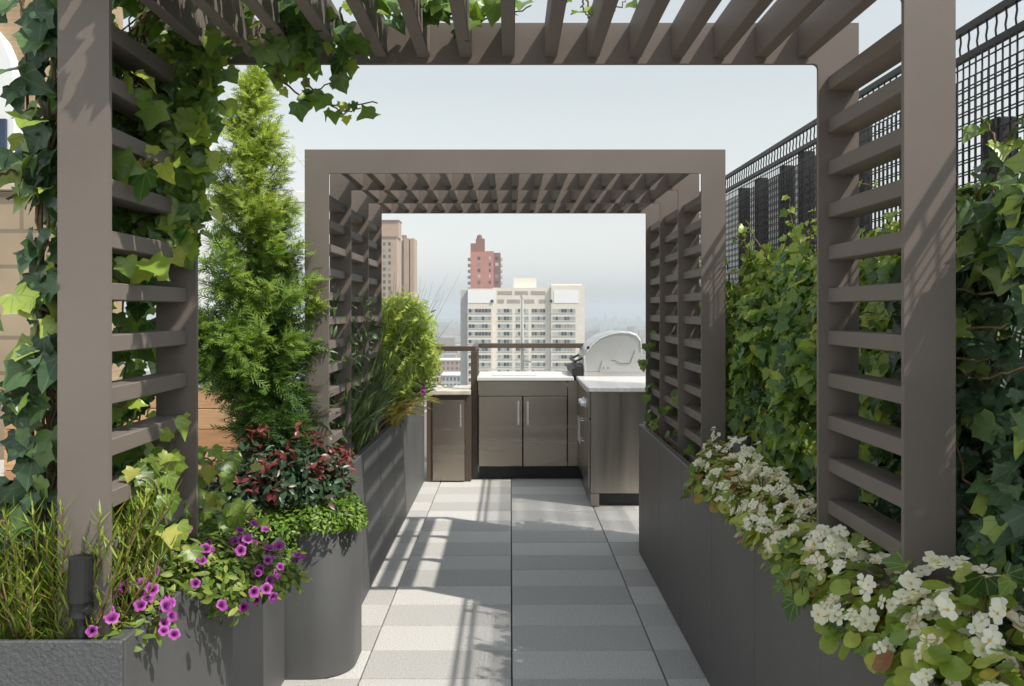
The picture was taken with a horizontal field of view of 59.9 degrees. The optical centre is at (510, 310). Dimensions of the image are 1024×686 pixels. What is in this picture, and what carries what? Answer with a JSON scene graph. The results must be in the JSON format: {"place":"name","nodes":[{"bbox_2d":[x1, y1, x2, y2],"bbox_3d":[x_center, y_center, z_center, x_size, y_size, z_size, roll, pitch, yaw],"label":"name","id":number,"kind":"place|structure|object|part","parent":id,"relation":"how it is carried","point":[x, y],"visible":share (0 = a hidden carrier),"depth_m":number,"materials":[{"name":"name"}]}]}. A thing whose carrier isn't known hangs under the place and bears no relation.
{"place":"outdoors","nodes":[
{"label":"outdoors","id":0,"kind":"place"},
{"bbox_2d":[0,460,5,475],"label":"side paving","id":1,"kind":"structure","parent":0,"point":[2,470],"depth_m":8.50,"materials":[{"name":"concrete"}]},
{"bbox_2d":[4,388,239,485],"bbox_3d":[-2.623,1.008,6.310,1.595,0.972,0.620,0,0,0],"label":"cedar planter","id":2,"kind":"object","parent":1,"relation":"on","point":[208,415],"visible":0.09,"depth_m":6.00,"materials":[{"name":"brown wood"}]},
{"bbox_2d":[0,183,54,459],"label":"terrace wall","id":3,"kind":"structure","parent":0,"point":[16,226],"depth_m":10.00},
{"bbox_2d":[0,0,122,380],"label":"brick building","id":4,"kind":"structure","parent":0,"point":[11,55],"depth_m":25.88,"materials":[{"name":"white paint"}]},
{"bbox_2d":[0,119,6,148],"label":"window","id":5,"kind":"structure","parent":4,"relation":"in","point":[3,122],"depth_m":25.40,"materials":[{"name":"blue glass"}]},
{"bbox_2d":[382,220,401,311],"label":"apartment tower","id":6,"kind":"structure","parent":0,"point":[391,249],"depth_m":380.00,"materials":[{"name":"beige concrete"}]},
{"bbox_2d":[401,235,416,307],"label":"apartment tower","id":7,"kind":"structure","parent":0,"point":[408,257],"depth_m":420.60,"materials":[{"name":"beige concrete"}]},
{"bbox_2d":[382,272,460,399],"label":"feather grass","id":8,"kind":"object","parent":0,"point":[422,300],"depth_m":7.23,"materials":[{"name":"green plant"}]},
{"bbox_2d":[212,320,643,341],"bbox_3d":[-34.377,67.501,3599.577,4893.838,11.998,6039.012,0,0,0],"label":"trees","id":9,"kind":"object","parent":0,"point":[585,340],"depth_m":3407.59,"materials":[{"name":"plant"}]},
{"bbox_2d":[468,234,502,288],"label":"apartment tower","id":10,"kind":"structure","parent":0,"point":[485,271],"depth_m":430.70,"materials":[{"name":"red brick"}]},
{"bbox_2d":[281,462,709,685],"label":"paving","id":11,"kind":"structure","parent":0,"point":[590,607],"depth_m":4.62,"materials":[{"name":"grey tile"}]},
{"bbox_2d":[0,558,232,685],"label":"planter","id":12,"kind":"object","parent":11,"relation":"on","point":[198,651],"visible":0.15,"depth_m":1.92,"materials":[{"name":"grey concrete"}]},
{"bbox_2d":[0,476,49,563],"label":"ground ivy","id":13,"kind":"object","parent":12,"relation":"on","point":[5,482],"depth_m":2.11,"materials":[{"name":"green plant"}]},
{"bbox_2d":[0,0,65,638],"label":"climbing ivy","id":14,"kind":"object","parent":12,"relation":"on","point":[28,391],"visible":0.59,"depth_m":1.91,"materials":[{"name":"green plant"}]},
{"bbox_2d":[68,553,93,639],"bbox_3d":[-0.892,0.624,1.849,0.053,0.232,0.062,0,0,0],"label":"spotlight","id":15,"kind":"object","parent":12,"relation":"on","point":[80,583],"visible":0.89,"depth_m":1.83,"materials":[{"name":"black metal"}]},
{"bbox_2d":[0,478,182,641],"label":"feathery shrub","id":16,"kind":"object","parent":12,"relation":"on","point":[17,595],"visible":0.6,"depth_m":1.87,"materials":[{"name":"green plant"}]},
{"bbox_2d":[112,503,162,607],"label":"feathery shrub","id":17,"kind":"object","parent":12,"relation":"on","point":[118,517],"visible":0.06,"depth_m":2.01,"materials":[{"name":"green plant"}]},
{"bbox_2d":[112,412,268,592],"bbox_3d":[-0.935,0.514,2.397,0.520,0.529,0.811,0,0,0],"label":"trailing ivy","id":18,"kind":"object","parent":12,"relation":"on","point":[172,466],"visible":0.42,"depth_m":2.19,"materials":[{"name":"green plant"}]},
{"bbox_2d":[85,519,311,651],"bbox_3d":[-0.829,0.692,2.280,0.385,0.280,0.883,0,0,15],"label":"petunia","id":19,"kind":"object","parent":12,"relation":"on","point":[228,575],"visible":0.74,"depth_m":2.29,"materials":[{"name":"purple plant"}]},
{"bbox_2d":[33,0,637,521],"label":"climbing ivy","id":20,"kind":"object","parent":12,"relation":"on","point":[191,94],"visible":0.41,"depth_m":2.27,"materials":[{"name":"green plant"}]},
{"bbox_2d":[202,534,283,685],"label":"planter","id":21,"kind":"object","parent":11,"relation":"on","point":[258,645],"visible":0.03,"depth_m":3.30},
{"bbox_2d":[201,504,361,678],"bbox_3d":[-1.127,1.187,3.836,0.945,0.618,0.448,0,0,0],"label":"planter","id":22,"kind":"object","parent":11,"relation":"on","point":[323,629],"visible":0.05,"depth_m":3.62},
{"bbox_2d":[198,65,336,463],"bbox_3d":[-1.189,-0.100,3.904,0.773,2.079,0.709,0,0,-39],"label":"juniper","id":23,"kind":"object","parent":22,"relation":"on","point":[230,343],"visible":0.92,"depth_m":3.82,"materials":[{"name":"green plant"}]},
{"bbox_2d":[210,227,333,513],"bbox_3d":[-1.084,0.252,3.969,0.528,1.375,0.504,0,0,33],"label":"juniper","id":24,"kind":"object","parent":22,"relation":"on","point":[286,416],"visible":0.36,"depth_m":3.89,"materials":[{"name":"green plant"}]},
{"bbox_2d":[198,422,360,519],"bbox_3d":[-1.000,0.702,3.729,0.742,0.478,0.375,0,0,-15],"label":"red leaf shrub","id":25,"kind":"object","parent":22,"relation":"on","point":[286,474],"visible":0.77,"depth_m":3.67,"materials":[{"name":"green plant"}]},
{"bbox_2d":[199,491,368,557],"bbox_3d":[-1.014,0.890,3.657,0.861,0.254,0.339,0,0,-11],"label":"ground cover","id":26,"kind":"object","parent":22,"relation":"on","point":[355,512],"visible":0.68,"depth_m":3.62,"materials":[{"name":"green plant"}]},
{"bbox_2d":[216,395,423,603],"bbox_3d":[-1.058,1.113,5.938,0.605,0.766,3.723,0,0,0],"label":"planter","id":27,"kind":"object","parent":11,"relation":"on","point":[388,461],"visible":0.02,"depth_m":5.42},
{"bbox_2d":[332,441,354,467],"bbox_3d":[-0.837,0.714,4.243,0.186,0.158,0.333,0,0,0],"label":"red coleus","id":28,"kind":"object","parent":27,"relation":"on","point":[350,459],"visible":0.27,"depth_m":4.24,"materials":[{"name":"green plant"}]},
{"bbox_2d":[297,283,391,458],"bbox_3d":[-0.932,0.346,4.863,0.420,1.015,1.665,0,0,0],"label":"bamboo","id":29,"kind":"object","parent":27,"relation":"on","point":[354,323],"visible":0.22,"depth_m":4.65,"materials":[{"name":"green plant"}]},
{"bbox_2d":[329,349,423,454],"bbox_3d":[-0.853,0.492,4.953,0.835,0.600,1.581,0,0,0],"label":"strap leaf plant","id":30,"kind":"object","parent":27,"relation":"on","point":[362,426],"visible":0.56,"depth_m":4.90,"materials":[{"name":"green plant"}]},
{"bbox_2d":[362,298,414,435],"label":"strap leaf plant","id":31,"kind":"object","parent":27,"relation":"on","point":[378,361],"visible":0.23,"depth_m":5.38,"materials":[{"name":"green plant"}]},
{"bbox_2d":[369,284,445,427],"bbox_3d":[-0.785,0.305,6.106,0.688,0.976,1.156,0,0,0],"label":"lime shrub","id":32,"kind":"object","parent":27,"relation":"on","point":[420,343],"visible":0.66,"depth_m":5.89,"materials":[{"name":"green plant"}]},
{"bbox_2d":[382,393,442,425],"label":"yellow foliage plant","id":33,"kind":"object","parent":27,"relation":"on","point":[398,417],"visible":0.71,"depth_m":5.73,"materials":[{"name":"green plant"}]},
{"bbox_2d":[409,379,425,397],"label":"pink flower","id":34,"kind":"object","parent":27,"relation":"on","point":[422,391],"visible":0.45,"depth_m":5.94,"materials":[{"name":"green plant"}]},
{"bbox_2d":[305,149,724,508],"bbox_3d":[0.021,0.086,4.827,1.894,1.627,1.654,0,0,0],"label":"pergola","id":35,"kind":"object","parent":27,"relation":"on","point":[659,188],"visible":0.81,"depth_m":4.55,"materials":[{"name":"paint"}]},
{"bbox_2d":[427,385,471,480],"bbox_3d":[-0.545,1.097,8.051,0.400,0.798,0.618,0,0,0],"label":"fridge cabinet","id":36,"kind":"object","parent":11,"relation":"on","point":[449,438],"visible":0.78,"depth_m":7.79,"materials":[{"name":"grey metal"}]},
{"bbox_3d":[-0.541,1.133,7.777,0.283,0.710,0.071,0,0,0],"label":"door","id":37,"kind":"part","parent":36,"relation":"part of","materials":[{"name":"metal"}]},
{"bbox_2d":[477,371,582,477],"bbox_3d":[0.197,1.036,8.216,0.983,0.921,0.808,0,0,0],"label":"sink cabinet","id":38,"kind":"object","parent":11,"relation":"on","point":[527,424],"visible":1,"depth_m":7.86,"materials":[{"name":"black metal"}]},
{"bbox_3d":[-0.088,1.066,7.848,0.386,0.616,0.072,0,0,0],"label":"door","id":39,"kind":"part","parent":38,"relation":"part of","materials":[{"name":"metal"}]},
{"bbox_3d":[0.308,1.066,7.848,0.386,0.616,0.072,0,0,0],"label":"door","id":40,"kind":"part","parent":38,"relation":"part of","materials":[{"name":"metal"}]},
{"bbox_2d":[574,376,645,505],"bbox_3d":[0.936,1.040,7.753,0.767,0.911,1.935,0,0,0],"label":"grill cabinet","id":41,"kind":"object","parent":11,"relation":"on","point":[611,412],"visible":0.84,"depth_m":6.80,"materials":[{"name":"metal"}]},
{"bbox_3d":[0.589,1.107,7.585,0.059,0.534,0.550,0,0,0],"label":"door","id":42,"kind":"part","parent":41,"relation":"part of","materials":[{"name":"metal"}]},
{"bbox_3d":[0.589,1.107,7.080,0.059,0.534,0.440,0,0,0],"label":"door","id":43,"kind":"part","parent":41,"relation":"part of","materials":[{"name":"metal"}]},
{"bbox_2d":[566,330,645,386],"bbox_3d":[0.843,0.444,8.293,0.755,0.532,0.835,0,0,0],"label":"gas grill","id":44,"kind":"object","parent":41,"relation":"on","point":[611,353],"visible":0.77,"depth_m":7.99,"materials":[{"name":"metal"}]},
{"bbox_2d":[639,424,943,685],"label":"planter","id":45,"kind":"object","parent":11,"relation":"on","point":[715,588],"visible":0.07,"depth_m":3.39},
{"bbox_2d":[57,0,955,639],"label":"pergola","id":46,"kind":"object","parent":45,"relation":"on","point":[821,36],"visible":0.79,"depth_m":2.03,"materials":[{"name":"paint"}]},
{"bbox_2d":[637,330,700,458],"bbox_3d":[0.949,0.439,5.020,0.287,0.640,1.354,0,0,0],"label":"trailing ivy","id":47,"kind":"object","parent":45,"relation":"on","point":[653,425],"visible":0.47,"depth_m":5.32,"materials":[{"name":"green plant"}]},
{"bbox_2d":[688,427,748,503],"bbox_3d":[0.886,0.629,3.676,0.306,0.292,0.410,0,0,0],"label":"begonia","id":48,"kind":"object","parent":45,"relation":"on","point":[705,462],"visible":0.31,"depth_m":3.64,"materials":[{"name":"green plant"}]},
{"bbox_2d":[699,256,738,459],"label":"ivy hedge","id":49,"kind":"object","parent":45,"relation":"on","point":[731,287],"visible":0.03,"depth_m":4.49,"materials":[{"name":"green plant"}]},
{"bbox_2d":[702,436,776,513],"bbox_3d":[0.890,0.625,3.372,0.354,0.286,0.396,0,0,-40],"label":"begonia","id":50,"kind":"object","parent":45,"relation":"on","point":[716,505],"visible":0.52,"depth_m":3.33,"materials":[{"name":"white plant"}]},
{"bbox_2d":[732,435,750,465],"bbox_3d":[0.945,0.635,3.630,0.074,0.250,0.074,0,0,0],"label":"spotlight","id":51,"kind":"object","parent":45,"relation":"on","point":[736,446],"visible":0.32,"depth_m":3.60,"materials":[{"name":"black metal"}]},
{"bbox_2d":[719,455,798,530],"bbox_3d":[0.876,0.632,3.079,0.294,0.258,0.438,0,0,0],"label":"begonia","id":52,"kind":"object","parent":45,"relation":"on","point":[741,499],"visible":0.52,"depth_m":3.06,"materials":[{"name":"white plant"}]},
{"bbox_2d":[734,470,816,559],"bbox_3d":[0.857,0.638,2.782,0.295,0.259,0.414,0,0,0],"label":"begonia","id":53,"kind":"object","parent":45,"relation":"on","point":[762,528],"visible":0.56,"depth_m":2.75,"materials":[{"name":"white plant"}]},
{"bbox_2d":[758,498,845,590],"bbox_3d":[0.850,0.643,2.505,0.278,0.250,0.350,0,0,0],"label":"begonia","id":54,"kind":"object","parent":45,"relation":"on","point":[797,530],"visible":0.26,"depth_m":2.49,"materials":[{"name":"white plant"}]},
{"bbox_2d":[725,179,900,514],"bbox_3d":[1.100,0.178,3.253,0.450,1.262,2.099,0,0,0],"label":"ivy hedge","id":55,"kind":"object","parent":45,"relation":"on","point":[771,362],"visible":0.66,"depth_m":3.11,"materials":[{"name":"green plant"}]},
{"bbox_2d":[783,524,886,617],"bbox_3d":[0.845,0.650,2.255,0.262,0.230,0.329,0,0,0],"label":"begonia","id":56,"kind":"object","parent":45,"relation":"on","point":[835,543],"visible":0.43,"depth_m":2.21,"materials":[{"name":"white plant"}]},
{"bbox_2d":[679,463,1023,656],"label":"trailing ivy","id":57,"kind":"object","parent":45,"relation":"on","point":[1010,579],"visible":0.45,"depth_m":1.91,"materials":[{"name":"plant"}]},
{"bbox_2d":[811,540,900,659],"bbox_3d":[0.823,0.651,2.031,0.261,0.248,0.333,0,0,0],"label":"begonia","id":58,"kind":"object","parent":45,"relation":"on","point":[863,616],"visible":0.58,"depth_m":1.99,"materials":[{"name":"white plant"}]},
{"bbox_2d":[864,564,996,679],"bbox_3d":[0.870,0.642,1.792,0.281,0.247,0.328,0,0,0],"label":"begonia","id":59,"kind":"object","parent":45,"relation":"on","point":[880,662],"visible":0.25,"depth_m":1.78,"materials":[{"name":"white plant"}]},
{"bbox_2d":[871,114,1023,651],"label":"ivy hedge","id":60,"kind":"object","parent":45,"relation":"on","point":[990,419],"visible":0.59,"depth_m":1.92,"materials":[{"name":"green plant"}]},
{"bbox_2d":[884,551,1023,685],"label":"begonia","id":61,"kind":"object","parent":45,"relation":"on","point":[930,658],"visible":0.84,"depth_m":1.62,"materials":[{"name":"white plant"}]},
{"bbox_2d":[970,647,1023,685],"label":"begonia","id":62,"kind":"object","parent":45,"relation":"on","point":[1006,673],"visible":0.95,"depth_m":1.46,"materials":[{"name":"green plant"}]},
{"bbox_2d":[511,501,512,685],"bbox_3d":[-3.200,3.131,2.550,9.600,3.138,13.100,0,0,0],"label":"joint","id":63,"kind":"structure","parent":0,"point":[511,598],"depth_m":4.82,"materials":[{"name":"concrete"}]},
{"bbox_2d":[199,83,329,387],"bbox_3d":[-1.885,-0.270,6.923,1.070,3.660,0.074,0,0,0],"label":"windscreen","id":64,"kind":"object","parent":63,"relation":"on","point":[300,195],"visible":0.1,"depth_m":6.90,"materials":[{"name":"white paint"}]},
{"bbox_2d":[435,343,645,478],"bbox_3d":[-0.425,0.937,8.328,4.350,1.246,0.825,0,0,0],"label":"railing","id":65,"kind":"object","parent":63,"relation":"on","point":[474,348],"visible":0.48,"depth_m":7.92,"materials":[{"name":"brown metal"}]},
{"bbox_2d":[699,0,1023,388],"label":"fence","id":66,"kind":"object","parent":63,"relation":"on","point":[769,223],"visible":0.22,"depth_m":3.15,"materials":[{"name":"metal"}]},
{"bbox_2d":[460,278,584,384],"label":"apartment building","id":67,"kind":"structure","parent":0,"point":[554,313],"depth_m":337.30,"materials":[{"name":"white concrete"}]},
{"bbox_2d":[468,317,490,320],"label":"window","id":68,"kind":"structure","parent":67,"relation":"in","point":[473,318],"depth_m":335.91,"materials":[{"name":"grey glass"}]},
{"bbox_2d":[468,324,490,328],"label":"window","id":69,"kind":"structure","parent":67,"relation":"in","point":[474,326],"depth_m":335.91,"materials":[{"name":"grey glass"}]},
{"bbox_2d":[468,340,490,343],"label":"window","id":70,"kind":"structure","parent":67,"relation":"in","point":[473,341],"depth_m":335.91,"materials":[{"name":"grey glass"}]},
{"bbox_2d":[468,348,490,351],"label":"window","id":71,"kind":"structure","parent":67,"relation":"in","point":[483,349],"depth_m":335.91,"materials":[{"name":"grey glass"}]},
{"bbox_2d":[468,355,490,359],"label":"window","id":72,"kind":"structure","parent":67,"relation":"in","point":[484,357],"depth_m":335.91,"materials":[{"name":"grey glass"}]},
{"bbox_2d":[469,309,490,311],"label":"window","id":73,"kind":"structure","parent":67,"relation":"in","point":[473,310],"depth_m":335.91,"materials":[{"name":"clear glass"}]},
{"bbox_2d":[469,332,490,335],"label":"window","id":74,"kind":"structure","parent":67,"relation":"in","point":[473,333],"depth_m":335.91,"materials":[{"name":"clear glass"}]},
{"bbox_2d":[469,363,490,365],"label":"window","id":75,"kind":"structure","parent":67,"relation":"in","point":[483,364],"depth_m":335.91,"materials":[{"name":"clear glass"}]},
{"bbox_2d":[498,309,511,311],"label":"window","id":76,"kind":"structure","parent":67,"relation":"in","point":[498,309],"depth_m":337.31,"materials":[{"name":"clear glass"}]},
{"bbox_2d":[497,317,512,320],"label":"window","id":77,"kind":"structure","parent":67,"relation":"in","point":[498,317],"depth_m":337.31,"materials":[{"name":"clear glass"}]},
{"bbox_2d":[497,324,512,328],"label":"window","id":78,"kind":"structure","parent":67,"relation":"in","point":[498,324],"depth_m":337.31,"materials":[{"name":"clear glass"}]},
{"bbox_2d":[498,332,511,334],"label":"window","id":79,"kind":"structure","parent":67,"relation":"in","point":[498,332],"depth_m":337.31,"materials":[{"name":"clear glass"}]},
{"bbox_2d":[498,340,511,342],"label":"window","id":80,"kind":"structure","parent":67,"relation":"in","point":[498,340],"depth_m":337.31,"materials":[{"name":"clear glass"}]},
{"bbox_2d":[497,348,512,351],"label":"window","id":81,"kind":"structure","parent":67,"relation":"in","point":[498,348],"depth_m":337.31,"materials":[{"name":"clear glass"}]},
{"bbox_2d":[498,355,511,357],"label":"window","id":82,"kind":"structure","parent":67,"relation":"in","point":[498,355],"depth_m":337.31,"materials":[{"name":"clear glass"}]},
{"bbox_2d":[497,363,512,366],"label":"window","id":83,"kind":"structure","parent":67,"relation":"in","point":[498,363],"depth_m":337.31,"materials":[{"name":"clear glass"}]},
{"bbox_2d":[532,309,544,311],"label":"window","id":84,"kind":"structure","parent":67,"relation":"in","point":[533,310],"depth_m":337.31,"materials":[{"name":"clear glass"}]},
{"bbox_2d":[531,317,545,320],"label":"window","id":85,"kind":"structure","parent":67,"relation":"in","point":[533,318],"depth_m":337.31,"materials":[{"name":"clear glass"}]},
{"bbox_2d":[531,324,545,328],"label":"window","id":86,"kind":"structure","parent":67,"relation":"in","point":[534,326],"depth_m":337.31,"materials":[{"name":"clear glass"}]},
{"bbox_2d":[532,332,544,334],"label":"window","id":87,"kind":"structure","parent":67,"relation":"in","point":[533,333],"depth_m":337.31,"materials":[{"name":"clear glass"}]},
{"bbox_2d":[532,340,544,342],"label":"window","id":88,"kind":"structure","parent":67,"relation":"in","point":[533,341],"depth_m":337.31,"materials":[{"name":"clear glass"}]},
{"bbox_2d":[531,348,545,351],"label":"window","id":89,"kind":"structure","parent":67,"relation":"in","point":[533,349],"depth_m":337.31,"materials":[{"name":"clear glass"}]},
{"bbox_2d":[532,355,544,357],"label":"window","id":90,"kind":"structure","parent":67,"relation":"in","point":[533,356],"depth_m":337.31,"materials":[{"name":"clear glass"}]},
{"bbox_2d":[531,363,545,366],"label":"window","id":91,"kind":"structure","parent":67,"relation":"in","point":[533,364],"depth_m":337.31,"materials":[{"name":"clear glass"}]},
{"bbox_2d":[553,363,568,365],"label":"window","id":92,"kind":"structure","parent":67,"relation":"in","point":[554,364],"depth_m":335.91,"materials":[{"name":"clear glass"}]},
{"bbox_2d":[553,309,574,311],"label":"window","id":93,"kind":"structure","parent":67,"relation":"in","point":[554,310],"depth_m":335.91,"materials":[{"name":"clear glass"}]},
{"bbox_2d":[552,317,575,320],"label":"window","id":94,"kind":"structure","parent":67,"relation":"in","point":[554,318],"depth_m":335.91,"materials":[{"name":"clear glass"}]},
{"bbox_2d":[552,324,575,328],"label":"window","id":95,"kind":"structure","parent":67,"relation":"in","point":[555,326],"depth_m":335.91,"materials":[{"name":"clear glass"}]},
{"bbox_2d":[553,332,574,335],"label":"window","id":96,"kind":"structure","parent":67,"relation":"in","point":[554,333],"depth_m":335.91,"materials":[{"name":"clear glass"}]},
{"bbox_2d":[553,340,574,342],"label":"window","id":97,"kind":"structure","parent":67,"relation":"in","point":[554,341],"depth_m":335.91,"materials":[{"name":"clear glass"}]},
{"bbox_2d":[552,348,575,351],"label":"window","id":98,"kind":"structure","parent":67,"relation":"in","point":[554,349],"depth_m":335.91,"materials":[{"name":"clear glass"}]},
{"bbox_2d":[552,355,575,359],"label":"window","id":99,"kind":"structure","parent":67,"relation":"in","point":[555,357],"depth_m":335.91,"materials":[{"name":"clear glass"}]},
{"bbox_2d":[520,295,530,370],"bbox_3d":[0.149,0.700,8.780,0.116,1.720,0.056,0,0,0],"label":"faucet","id":100,"kind":"object","parent":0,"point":[522,332],"visible":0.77,"depth_m":8.77,"materials":[{"name":"metal"}]},
{"bbox_2d":[123,319,1021,461],"bbox_3d":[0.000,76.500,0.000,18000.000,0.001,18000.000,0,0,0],"label":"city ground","id":101,"kind":"structure","parent":0,"point":[425,453],"depth_m":3162.55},
{"bbox_2d":[131,317,645,444],"bbox_3d":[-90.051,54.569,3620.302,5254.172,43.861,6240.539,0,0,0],"label":"distant city","id":102,"kind":"object","parent":101,"relation":"on","point":[446,338],"visible":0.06,"depth_m":2142.54},
{"bbox_2d":[433,358,459,374],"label":"building","id":103,"kind":"structure","parent":101,"relation":"on","point":[450,365],"depth_m":760.00,"materials":[{"name":"pink brick"}]},
{"bbox_2d":[437,351,458,357],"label":"building","id":104,"kind":"structure","parent":101,"relation":"on","point":[444,352],"depth_m":1150.00,"materials":[{"name":"beige brick"}]},
{"bbox_2d":[442,372,459,384],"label":"building","id":105,"kind":"structure","parent":101,"relation":"on","point":[450,378],"depth_m":600.00,"materials":[{"name":"white paint"}]},
{"bbox_2d":[618,319,622,328],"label":"distant tower","id":106,"kind":"structure","parent":101,"relation":"on","point":[620,323],"depth_m":3300.00,"materials":[{"name":"grey"}]},
{"bbox_2d":[637,315,640,328],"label":"distant tower","id":107,"kind":"structure","parent":101,"relation":"on","point":[638,321],"depth_m":3500.00,"materials":[{"name":"grey"}]},
{"bbox_2d":[123,0,1023,318],"label":"sky","id":108,"kind":"structure","parent":0,"point":[743,111],"materials":[{"name":"white"}]},
{"bbox_2d":[599,320,603,331],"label":"distant tower","id":109,"kind":"structure","parent":0,"point":[601,325],"depth_m":3000.00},
{"bbox_2d":[604,313,606,327],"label":"distant tower","id":110,"kind":"structure","parent":0,"point":[605,320],"depth_m":3500.00,"materials":[{"name":"grey"}]},
{"bbox_2d":[609,318,612,329],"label":"distant tower","id":111,"kind":"structure","parent":0,"point":[610,324],"depth_m":3100.00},
{"bbox_2d":[613,315,616,326],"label":"distant tower","id":112,"kind":"structure","parent":0,"point":[614,321],"depth_m":3700.00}
]}

